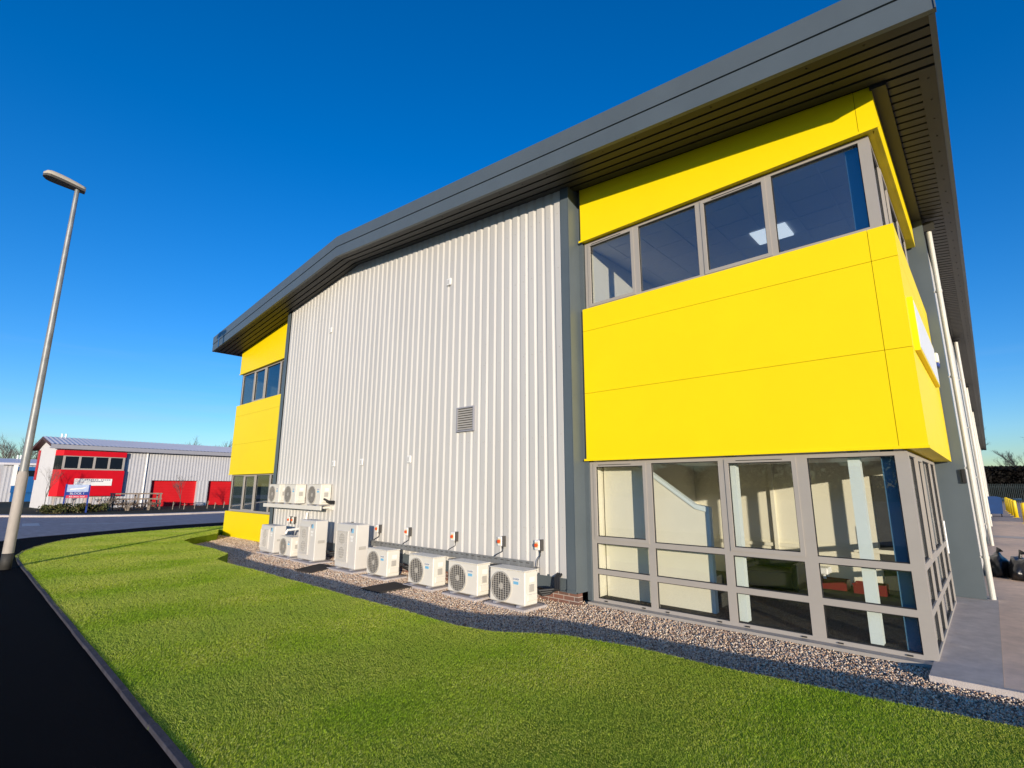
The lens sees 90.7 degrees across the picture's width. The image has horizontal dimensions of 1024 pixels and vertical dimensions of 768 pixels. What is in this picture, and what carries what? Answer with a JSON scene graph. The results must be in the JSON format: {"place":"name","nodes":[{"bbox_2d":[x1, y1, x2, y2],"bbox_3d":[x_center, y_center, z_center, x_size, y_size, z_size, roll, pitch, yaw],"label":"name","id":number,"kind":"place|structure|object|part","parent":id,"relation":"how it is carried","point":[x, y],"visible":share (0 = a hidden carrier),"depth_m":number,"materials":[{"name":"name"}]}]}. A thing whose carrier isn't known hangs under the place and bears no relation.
{"place":"outdoors","nodes":[
{"label":"outdoors","id":0,"kind":"place"},
{"bbox_2d":[0,522,223,767],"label":"footpath","id":1,"kind":"structure","parent":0,"point":[63,704],"depth_m":4.25,"materials":[{"name":"black asphalt"}]},
{"bbox_2d":[0,170,85,569],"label":"street lamp","id":2,"kind":"object","parent":1,"relation":"on","point":[20,485],"visible":1,"depth_m":11.45,"materials":[{"name":"metal"}]},
{"bbox_2d":[16,526,214,767],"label":"lawn edging","id":3,"kind":"object","parent":1,"relation":"on","point":[174,753],"visible":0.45,"depth_m":4.37,"materials":[{"name":"concrete"}]},
{"bbox_2d":[0,501,228,514],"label":"verge","id":4,"kind":"structure","parent":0,"point":[5,507],"depth_m":39.41,"materials":[{"name":"plant"}]},
{"bbox_2d":[0,455,36,501],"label":"industrial unit","id":5,"kind":"object","parent":4,"relation":"on","point":[6,472],"visible":0.12,"depth_m":60.29,"materials":[{"name":"white metal"}]},
{"bbox_2d":[17,470,34,476],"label":"window","id":6,"kind":"structure","parent":5,"relation":"in","point":[31,473],"depth_m":61.45,"materials":[{"name":"black glass"}]},
{"bbox_2d":[41,466,64,503],"bbox_3d":[-36.129,8.059,39.650,2.713,3.590,1.632,-8,-14,34],"label":"sapling","id":7,"kind":"object","parent":4,"relation":"on","point":[50,479],"visible":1,"depth_m":39.64,"materials":[{"name":"brown plant"}]},
{"bbox_2d":[36,504,73,513],"bbox_3d":[-31.673,8.621,35.023,1.765,0.769,1.958,-10,-15,42],"label":"shrub","id":8,"kind":"object","parent":4,"relation":"on","point":[48,508],"visible":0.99,"depth_m":34.85,"materials":[{"name":"green plant"}]},
{"bbox_2d":[61,484,90,512],"bbox_3d":[-30.780,8.083,35.717,0.080,2.000,1.370,-10,-15,42],"label":"estate sign","id":9,"kind":"object","parent":4,"relation":"on","point":[77,491],"visible":1,"depth_m":35.80,"materials":[{"name":"metal"}]},
{"bbox_2d":[59,503,98,512],"bbox_3d":[-31.121,8.834,36.092,1.762,0.791,2.487,-10,-15,42],"label":"shrub","id":10,"kind":"object","parent":4,"relation":"on","point":[77,507],"visible":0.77,"depth_m":35.97,"materials":[{"name":"green plant"}]},
{"bbox_2d":[87,503,108,511],"bbox_3d":[-30.635,9.060,37.139,1.536,0.704,1.686,-10,-15,42],"label":"shrub","id":11,"kind":"object","parent":4,"relation":"on","point":[103,506],"visible":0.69,"depth_m":37.09,"materials":[{"name":"green plant"}]},
{"bbox_2d":[95,497,124,510],"bbox_3d":[-30.585,9.077,38.265,1.676,1.079,1.772,-10,-15,42],"label":"brown shrub","id":12,"kind":"object","parent":4,"relation":"on","point":[108,500],"visible":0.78,"depth_m":38.33,"materials":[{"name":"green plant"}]},
{"bbox_2d":[115,499,138,510],"bbox_3d":[-29.798,9.339,39.106,1.467,0.905,1.698,-10,-15,42],"label":"brown shrub","id":13,"kind":"object","parent":4,"relation":"on","point":[126,506],"visible":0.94,"depth_m":39.07,"materials":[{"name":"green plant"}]},
{"bbox_2d":[109,493,162,510],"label":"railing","id":14,"kind":"object","parent":4,"relation":"on","point":[135,498],"visible":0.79,"depth_m":40.34,"materials":[{"name":"grey metal"}]},
{"bbox_2d":[139,501,160,509],"bbox_3d":[-28.735,9.605,40.096,1.672,0.780,1.562,-10,-15,42],"label":"brown shrub","id":15,"kind":"object","parent":4,"relation":"on","point":[149,504],"visible":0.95,"depth_m":39.96,"materials":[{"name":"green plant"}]},
{"bbox_2d":[173,476,188,507],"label":"sapling","id":16,"kind":"object","parent":4,"relation":"on","point":[177,488],"visible":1,"depth_m":43.45,"materials":[{"name":"brown plant"}]},
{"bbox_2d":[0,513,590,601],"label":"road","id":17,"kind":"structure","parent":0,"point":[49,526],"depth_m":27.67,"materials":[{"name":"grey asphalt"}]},
{"bbox_2d":[22,523,39,525],"bbox_3d":[-24.842,7.262,26.103,0.658,0.001,2.516,11,-16,-43],"label":"road marking","id":18,"kind":"object","parent":17,"relation":"on","point":[32,524],"visible":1,"depth_m":26.20,"materials":[{"name":"paint"}]},
{"bbox_2d":[0,511,224,516],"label":"kerb","id":19,"kind":"structure","parent":17,"relation":"on","point":[113,515],"depth_m":33.56,"materials":[{"name":"grey concrete"}]},
{"bbox_2d":[3,522,222,540],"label":"footpath kerb","id":20,"kind":"structure","parent":17,"relation":"on","point":[110,530],"depth_m":20.14,"materials":[{"name":"concrete"}]},
{"bbox_2d":[29,434,231,507],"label":"industrial unit","id":21,"kind":"object","parent":17,"relation":"on","point":[104,469],"visible":0.69,"depth_m":45.85,"materials":[{"name":"red metal"}]},
{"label":"roller door","id":22,"kind":"part","parent":21,"relation":"part of","materials":[{"name":"red metal"}]},
{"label":"roller door","id":23,"kind":"part","parent":21,"relation":"part of","materials":[{"name":"red metal"}]},
{"bbox_2d":[212,0,996,668],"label":"warehouse","id":24,"kind":"structure","parent":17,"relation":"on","point":[682,348],"depth_m":8.92,"materials":[{"name":"silver metal"}]},
{"bbox_2d":[229,473,272,513],"bbox_3d":[-9.732,4.141,19.158,5.000,1.440,0.082,-10,-15,42],"label":"window","id":25,"kind":"structure","parent":24,"relation":"in","point":[252,510],"depth_m":19.32,"materials":[{"name":"beige metal"}]},
{"bbox_2d":[240,360,283,404],"bbox_3d":[-9.724,-0.026,20.003,5.000,1.385,0.082,-10,-15,42],"label":"window","id":26,"kind":"structure","parent":24,"relation":"in","point":[281,363],"depth_m":20.09,"materials":[{"name":"beige metal"}]},
{"bbox_2d":[291,517,296,523],"bbox_3d":[-6.814,4.250,15.742,0.145,0.230,0.135,-10,-15,42],"label":"isolator switch","id":27,"kind":"object","parent":24,"relation":"attached to","point":[293,519],"visible":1,"depth_m":15.71,"materials":[{"name":"white plastic"}]},
{"bbox_2d":[285,512,307,533],"bbox_3d":[-6.380,4.123,14.974,0.070,0.597,0.666,-10,-15,42],"label":"pipework","id":28,"kind":"object","parent":24,"relation":"attached to","point":[294,529],"visible":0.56,"depth_m":14.89,"materials":[{"name":"white plastic"}]},
{"bbox_2d":[263,503,333,509],"bbox_3d":[-6.613,3.740,15.469,3.900,0.113,0.405,-10,-15,42],"label":"shelf","id":29,"kind":"object","parent":24,"relation":"attached to","point":[300,506],"depth_m":15.03,"materials":[{"name":"white metal"}]},
{"bbox_2d":[268,484,284,503],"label":"condenser unit","id":30,"kind":"object","parent":29,"relation":"on","point":[276,494],"visible":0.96,"depth_m":16.21,"materials":[{"name":"white metal"}]},
{"bbox_2d":[284,484,306,503],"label":"condenser unit","id":31,"kind":"object","parent":29,"relation":"on","point":[294,493],"visible":1,"depth_m":15.45,"materials":[{"name":"white metal"}]},
{"bbox_2d":[307,484,331,505],"bbox_3d":[-5.569,3.199,14.614,0.828,0.606,0.380,-10,-15,42],"label":"condenser unit","id":32,"kind":"object","parent":29,"relation":"on","point":[317,494],"visible":0.98,"depth_m":14.40,"materials":[{"name":"metal"}]},
{"bbox_2d":[323,498,334,503],"bbox_3d":[-5.163,3.311,14.267,0.177,0.179,0.266,-10,-15,42],"label":"pipework","id":33,"kind":"object","parent":24,"relation":"attached to","point":[329,501],"visible":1,"depth_m":14.22,"materials":[{"name":"black rubber"}]},
{"bbox_2d":[326,550,334,556],"bbox_3d":[-4.538,4.201,13.288,0.629,0.633,0.286,7,-13,-31],"label":"pipework","id":34,"kind":"object","parent":24,"relation":"attached to","point":[330,553],"visible":0.27,"depth_m":13.13,"materials":[{"name":"black plastic"}]},
{"bbox_2d":[375,524,381,533],"bbox_3d":[-3.340,3.615,12.580,0.145,0.230,0.135,-10,-15,42],"label":"isolator switch","id":35,"kind":"object","parent":24,"relation":"attached to","point":[378,528],"visible":1,"depth_m":12.55,"materials":[{"name":"white plastic"}]},
{"bbox_2d":[400,563,408,570],"bbox_3d":[-2.119,3.857,11.067,0.630,0.432,0.285,7,-13,-31],"label":"pipework","id":36,"kind":"object","parent":24,"relation":"attached to","point":[405,567],"visible":0.27,"depth_m":10.94,"materials":[{"name":"black rubber"}]},
{"bbox_2d":[404,527,411,537],"bbox_3d":[-2.431,3.449,11.753,0.145,0.230,0.135,-10,-15,42],"label":"isolator switch","id":37,"kind":"object","parent":24,"relation":"attached to","point":[408,531],"visible":1,"depth_m":11.73,"materials":[{"name":"white plastic"}]},
{"bbox_2d":[450,531,458,542],"bbox_3d":[-1.229,3.230,10.659,0.145,0.230,0.135,-10,-15,42],"label":"isolator switch","id":38,"kind":"object","parent":24,"relation":"attached to","point":[453,536],"visible":1,"depth_m":10.63,"materials":[{"name":"white plastic"}]},
{"bbox_2d":[370,540,539,568],"bbox_3d":[-1.488,3.602,10.798,5.300,0.165,0.212,-10,-15,42],"label":"cable tray","id":39,"kind":"object","parent":24,"relation":"attached to","point":[498,560],"visible":0.92,"depth_m":10.30,"materials":[{"name":"metal"}]},
{"bbox_2d":[497,536,505,547],"bbox_3d":[-0.217,3.045,9.739,0.145,0.230,0.135,-10,-15,42],"label":"isolator switch","id":40,"kind":"object","parent":24,"relation":"attached to","point":[501,540],"visible":1,"depth_m":9.71,"materials":[{"name":"white plastic"}]},
{"bbox_2d":[534,539,543,552],"bbox_3d":[0.472,2.919,9.112,0.145,0.230,0.135,-10,-15,42],"label":"isolator switch","id":41,"kind":"object","parent":24,"relation":"attached to","point":[538,544],"visible":1,"depth_m":9.09,"materials":[{"name":"white plastic"}]},
{"bbox_2d":[537,572,561,595],"bbox_3d":[0.629,3.404,8.556,0.629,0.332,0.285,7,-13,-31],"label":"pipework","id":42,"kind":"object","parent":24,"relation":"attached to","point":[548,591],"visible":0.84,"depth_m":8.47,"materials":[{"name":"black rubber"}]},
{"bbox_2d":[585,136,881,308],"bbox_3d":[3.144,-2.374,8.288,4.640,1.393,0.088,-10,-15,42],"label":"window","id":43,"kind":"structure","parent":24,"relation":"in","point":[863,145],"depth_m":7.86,"materials":[{"name":"beige metal"}]},
{"bbox_2d":[588,451,939,668],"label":"window","id":44,"kind":"structure","parent":24,"relation":"in","point":[808,553],"depth_m":6.77,"materials":[{"name":"beige metal"}]},
{"bbox_2d":[746,557,806,591],"bbox_3d":[4.924,3.498,9.515,0.980,0.570,0.660,-10,-15,42],"label":"sofa","id":45,"kind":"object","parent":24,"relation":"on","point":[780,574],"visible":0.62,"depth_m":9.28,"materials":[{"name":"green fabric"}]},
{"bbox_2d":[820,566,831,578],"bbox_3d":[5.904,3.758,9.954,0.640,0.343,0.360,-10,-15,42],"label":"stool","id":46,"kind":"object","parent":24,"relation":"on","point":[826,571],"visible":0.3,"depth_m":9.70,"materials":[{"name":"white plastic"}]},
{"bbox_2d":[871,475,898,590],"bbox_3d":[7.256,2.747,9.349,0.800,2.084,0.024,-10,-15,42],"label":"interior door","id":47,"kind":"structure","parent":24,"relation":"in","point":[878,487],"depth_m":9.56,"materials":[{"name":"wood"}]},
{"bbox_2d":[869,140,908,264],"bbox_3d":[6.224,-2.378,8.238,0.082,1.393,4.030,-10,-15,42],"label":"window","id":48,"kind":"structure","parent":24,"relation":"in","point":[888,216],"depth_m":7.45,"materials":[{"name":"beige metal"}]},
{"bbox_2d":[908,451,956,657],"bbox_3d":[6.119,2.252,7.335,0.082,2.338,3.950,-10,-15,42],"label":"window","id":49,"kind":"structure","parent":24,"relation":"in","point":[924,479],"depth_m":6.99,"materials":[{"name":"beige metal"}]},
{"bbox_2d":[929,674,1023,700],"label":"paving kerb","id":50,"kind":"structure","parent":17,"relation":"on","point":[986,688],"depth_m":4.96,"materials":[{"name":"concrete"}]},
{"bbox_2d":[987,484,1023,502],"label":"palisade fence","id":51,"kind":"object","parent":17,"relation":"on","point":[1003,488],"visible":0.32,"depth_m":61.85,"materials":[{"name":"metal"}]},
{"bbox_2d":[0,0,1023,466],"label":"sky","id":52,"kind":"structure","parent":0,"point":[216,147],"materials":[{"name":"blue"}]},
{"bbox_2d":[15,525,1023,767],"bbox_3d":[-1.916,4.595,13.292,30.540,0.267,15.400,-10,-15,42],"label":"lawn","id":53,"kind":"structure","parent":0,"point":[202,539],"depth_m":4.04,"materials":[{"name":"plant"}]},
{"bbox_2d":[196,535,1023,727],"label":"gravel","id":54,"kind":"structure","parent":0,"point":[240,555],"depth_m":6.72,"materials":[{"name":"grey gravel"}]},
{"bbox_2d":[256,551,279,555],"bbox_3d":[-7.090,5.012,14.975,1.000,0.062,0.580,-10,-15,42],"label":"concrete pad","id":55,"kind":"object","parent":54,"relation":"on","point":[264,553],"visible":0.4,"depth_m":14.68,"materials":[{"name":"grey concrete"}]},
{"bbox_2d":[259,524,285,553],"bbox_3d":[-7.108,4.593,15.029,0.962,0.780,0.390,-10,-15,42],"label":"condenser unit","id":56,"kind":"object","parent":55,"relation":"on","point":[271,535],"visible":0.99,"depth_m":14.80,"materials":[{"name":"metal"}]},
{"bbox_2d":[273,555,297,559],"bbox_3d":[-6.203,4.850,14.168,1.000,0.062,0.580,-10,-15,42],"label":"concrete pad","id":57,"kind":"object","parent":54,"relation":"on","point":[283,557],"visible":0.38,"depth_m":13.86,"materials":[{"name":"grey concrete"}]},
{"bbox_2d":[279,535,297,557],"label":"condenser unit","id":58,"kind":"object","parent":57,"relation":"on","point":[288,544],"visible":0.96,"depth_m":13.99,"materials":[{"name":"metal"}]},
{"bbox_2d":[290,559,332,564],"bbox_3d":[-5.302,4.688,13.361,1.160,0.062,0.640,-10,-15,42],"label":"concrete pad","id":59,"kind":"object","parent":54,"relation":"on","point":[305,561],"visible":0.52,"depth_m":13.13,"materials":[{"name":"grey concrete"}]},
{"bbox_2d":[297,519,327,561],"bbox_3d":[-5.314,4.154,13.475,0.942,1.030,0.390,-10,-15,42],"label":"condenser unit","id":60,"kind":"object","parent":59,"relation":"on","point":[312,540],"visible":1,"depth_m":13.24,"materials":[{"name":"white metal"}]},
{"bbox_2d":[294,564,333,573],"bbox_3d":[-4.744,4.446,12.171,0.700,0.040,1.214,-4,-12,17],"label":"floor grating","id":61,"kind":"object","parent":54,"relation":"on","point":[311,569],"visible":0.86,"depth_m":12.07,"materials":[{"name":"black metal"}]},
{"bbox_2d":[327,566,366,574],"bbox_3d":[-3.836,4.420,12.027,1.160,0.062,0.640,-10,-15,42],"label":"concrete pad","id":62,"kind":"object","parent":54,"relation":"on","point":[344,570],"visible":0.38,"depth_m":11.74,"materials":[{"name":"grey concrete"}]},
{"bbox_2d":[334,522,368,570],"bbox_3d":[-3.849,3.886,12.141,0.942,1.030,0.390,-10,-15,42],"label":"condenser unit","id":63,"kind":"object","parent":62,"relation":"on","point":[351,545],"visible":1,"depth_m":11.91,"materials":[{"name":"metal"}]},
{"bbox_2d":[361,574,406,581],"bbox_3d":[-2.817,4.235,11.107,0.930,0.062,0.590,-10,-15,42],"label":"concrete pad","id":64,"kind":"object","parent":54,"relation":"on","point":[376,577],"visible":0.6,"depth_m":10.88,"materials":[{"name":"grey concrete"}]},
{"bbox_2d":[366,546,400,577],"bbox_3d":[-2.838,3.919,11.143,0.828,0.571,0.380,-10,-15,42],"label":"condenser unit","id":65,"kind":"object","parent":64,"relation":"on","point":[382,562],"visible":1,"depth_m":10.95,"materials":[{"name":"white metal"}]},
{"bbox_2d":[361,582,411,593],"bbox_3d":[-2.445,3.986,9.879,0.700,0.040,0.800,-10,-15,42],"label":"floor grating","id":66,"kind":"object","parent":54,"relation":"on","point":[386,587],"visible":0.86,"depth_m":9.82,"materials":[{"name":"black metal"}]},
{"bbox_2d":[404,582,447,591],"bbox_3d":[-1.667,4.025,10.060,0.930,0.062,0.590,-10,-15,42],"label":"concrete pad","id":67,"kind":"object","parent":54,"relation":"on","point":[424,588],"visible":0.38,"depth_m":9.79,"materials":[{"name":"grey concrete"}]},
{"bbox_2d":[408,552,446,587],"bbox_3d":[-1.694,3.708,10.088,0.828,0.571,0.380,-10,-15,42],"label":"condenser unit","id":68,"kind":"object","parent":67,"relation":"on","point":[428,570],"visible":1,"depth_m":9.90,"materials":[{"name":"white metal"}]},
{"bbox_2d":[442,591,489,602],"bbox_3d":[-0.765,3.860,9.239,0.930,0.062,0.590,-10,-15,42],"label":"concrete pad","id":69,"kind":"object","parent":54,"relation":"on","point":[468,597],"visible":0.42,"depth_m":8.99,"materials":[{"name":"grey concrete"}]},
{"bbox_2d":[448,558,490,597],"bbox_3d":[-0.786,3.544,9.275,0.828,0.571,0.380,-10,-15,42],"label":"condenser unit","id":70,"kind":"object","parent":69,"relation":"on","point":[471,577],"visible":1,"depth_m":9.09,"materials":[{"name":"white metal"}]},
{"bbox_2d":[484,600,547,612],"bbox_3d":[0.056,3.711,8.492,0.930,0.062,0.590,-10,-15,42],"label":"concrete pad","id":71,"kind":"object","parent":54,"relation":"on","point":[525,609],"visible":0.58,"depth_m":8.29,"materials":[{"name":"grey concrete"}]},
{"bbox_2d":[490,564,537,607],"bbox_3d":[0.028,3.393,8.521,0.828,0.571,0.380,-10,-15,42],"label":"condenser unit","id":72,"kind":"object","parent":71,"relation":"on","point":[515,585],"visible":1,"depth_m":8.35,"materials":[{"name":"metal"}]},
{"bbox_2d":[822,576,850,590],"bbox_3d":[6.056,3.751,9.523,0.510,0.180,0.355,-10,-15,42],"label":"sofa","id":73,"kind":"object","parent":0,"point":[841,584],"visible":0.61,"depth_m":9.39,"materials":[{"name":"red fabric"}]},
{"bbox_2d":[852,581,889,596],"bbox_3d":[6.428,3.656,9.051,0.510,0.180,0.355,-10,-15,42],"label":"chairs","id":74,"kind":"object","parent":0,"point":[858,587],"visible":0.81,"depth_m":9.01,"materials":[{"name":"red fabric"}]},
{"bbox_2d":[930,596,1003,687],"bbox_3d":[6.463,3.436,7.081,0.558,0.102,5.660,-10,-15,42],"label":"concrete apron","id":75,"kind":"object","parent":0,"point":[972,650],"visible":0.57,"depth_m":6.19,"materials":[{"name":"grey concrete"}]},
{"bbox_2d":[984,498,1023,690],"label":"paving","id":76,"kind":"structure","parent":0,"point":[1009,592],"depth_m":8.24,"materials":[{"name":"grey concrete"}]},
{"bbox_2d":[987,496,1002,516],"bbox_3d":[32.085,8.159,33.688,0.980,1.309,0.920,-10,-15,42],"label":"wheeled bin","id":77,"kind":"object","parent":76,"relation":"on","point":[995,505],"visible":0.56,"depth_m":33.33,"materials":[{"name":"blue plastic"}]},
{"bbox_2d":[989,547,1010,577],"bbox_3d":[10.748,3.915,11.159,0.404,0.601,0.958,-10,-15,42],"label":"rubbish bag","id":78,"kind":"object","parent":76,"relation":"on","point":[999,563],"visible":0.7,"depth_m":10.92,"materials":[{"name":"black plastic"}]},
{"bbox_2d":[993,535,1023,538],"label":"yard kerb","id":79,"kind":"structure","parent":76,"relation":"on","point":[1015,537],"depth_m":19.53,"materials":[{"name":"grey concrete"}]},
{"bbox_2d":[1007,550,1023,580],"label":"rubbish bag","id":80,"kind":"object","parent":76,"relation":"on","point":[1015,569],"visible":1,"depth_m":10.54,"materials":[{"name":"black plastic"}]},
{"bbox_2d":[1020,503,1023,520],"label":"bollard","id":81,"kind":"object","parent":76,"relation":"on","point":[1022,506],"visible":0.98,"depth_m":27.42,"materials":[{"name":"yellow metal"}]},
{"bbox_2d":[991,503,1023,521],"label":"yard asphalt","id":82,"kind":"structure","parent":0,"point":[1005,517],"depth_m":33.59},
{"bbox_2d":[1007,499,1010,513],"bbox_3d":[36.819,9.028,37.382,0.340,1.090,0.340,-10,-15,42],"label":"bollard","id":83,"kind":"object","parent":82,"relation":"on","point":[1008,506],"visible":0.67,"depth_m":37.36,"materials":[{"name":"yellow metal"}]},
{"bbox_2d":[1009,499,1013,514],"bbox_3d":[34.678,8.552,35.050,0.340,1.090,0.340,-10,-15,42],"label":"bollard","id":84,"kind":"object","parent":82,"relation":"on","point":[1011,508],"visible":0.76,"depth_m":35.02,"materials":[{"name":"yellow metal"}]},
{"bbox_2d":[1011,500,1019,517],"bbox_3d":[32.545,8.074,32.712,0.340,1.090,0.340,-10,-15,42],"label":"bollard","id":85,"kind":"object","parent":82,"relation":"on","point":[1015,509],"visible":0.99,"depth_m":32.64,"materials":[{"name":"yellow metal"}]},
{"label":"ground","id":86,"kind":"structure","parent":0,"visible":0},
{"bbox_2d":[0,446,18,458],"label":"bare tree","id":87,"kind":"object","parent":86,"relation":"on","point":[10,454],"visible":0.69,"depth_m":79.84,"materials":[{"name":"brown plant"}]},
{"bbox_2d":[0,434,38,458],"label":"bare tree","id":88,"kind":"object","parent":86,"relation":"on","point":[7,448],"visible":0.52,"depth_m":79.97,"materials":[{"name":"brown plant"}]},
{"bbox_2d":[2,440,37,458],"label":"bare tree","id":89,"kind":"object","parent":86,"relation":"on","point":[36,455],"visible":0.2,"depth_m":82.73,"materials":[{"name":"brown plant"}]},
{"bbox_2d":[984,465,1023,501],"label":"hedge","id":90,"kind":"object","parent":86,"relation":"on","point":[1006,475],"visible":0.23,"depth_m":69.25,"materials":[{"name":"green plant"}]},
{"bbox_2d":[992,450,1023,465],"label":"bare tree","id":91,"kind":"object","parent":86,"relation":"on","point":[1010,458],"visible":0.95,"depth_m":91.72,"materials":[{"name":"brown plant"}]}
]}

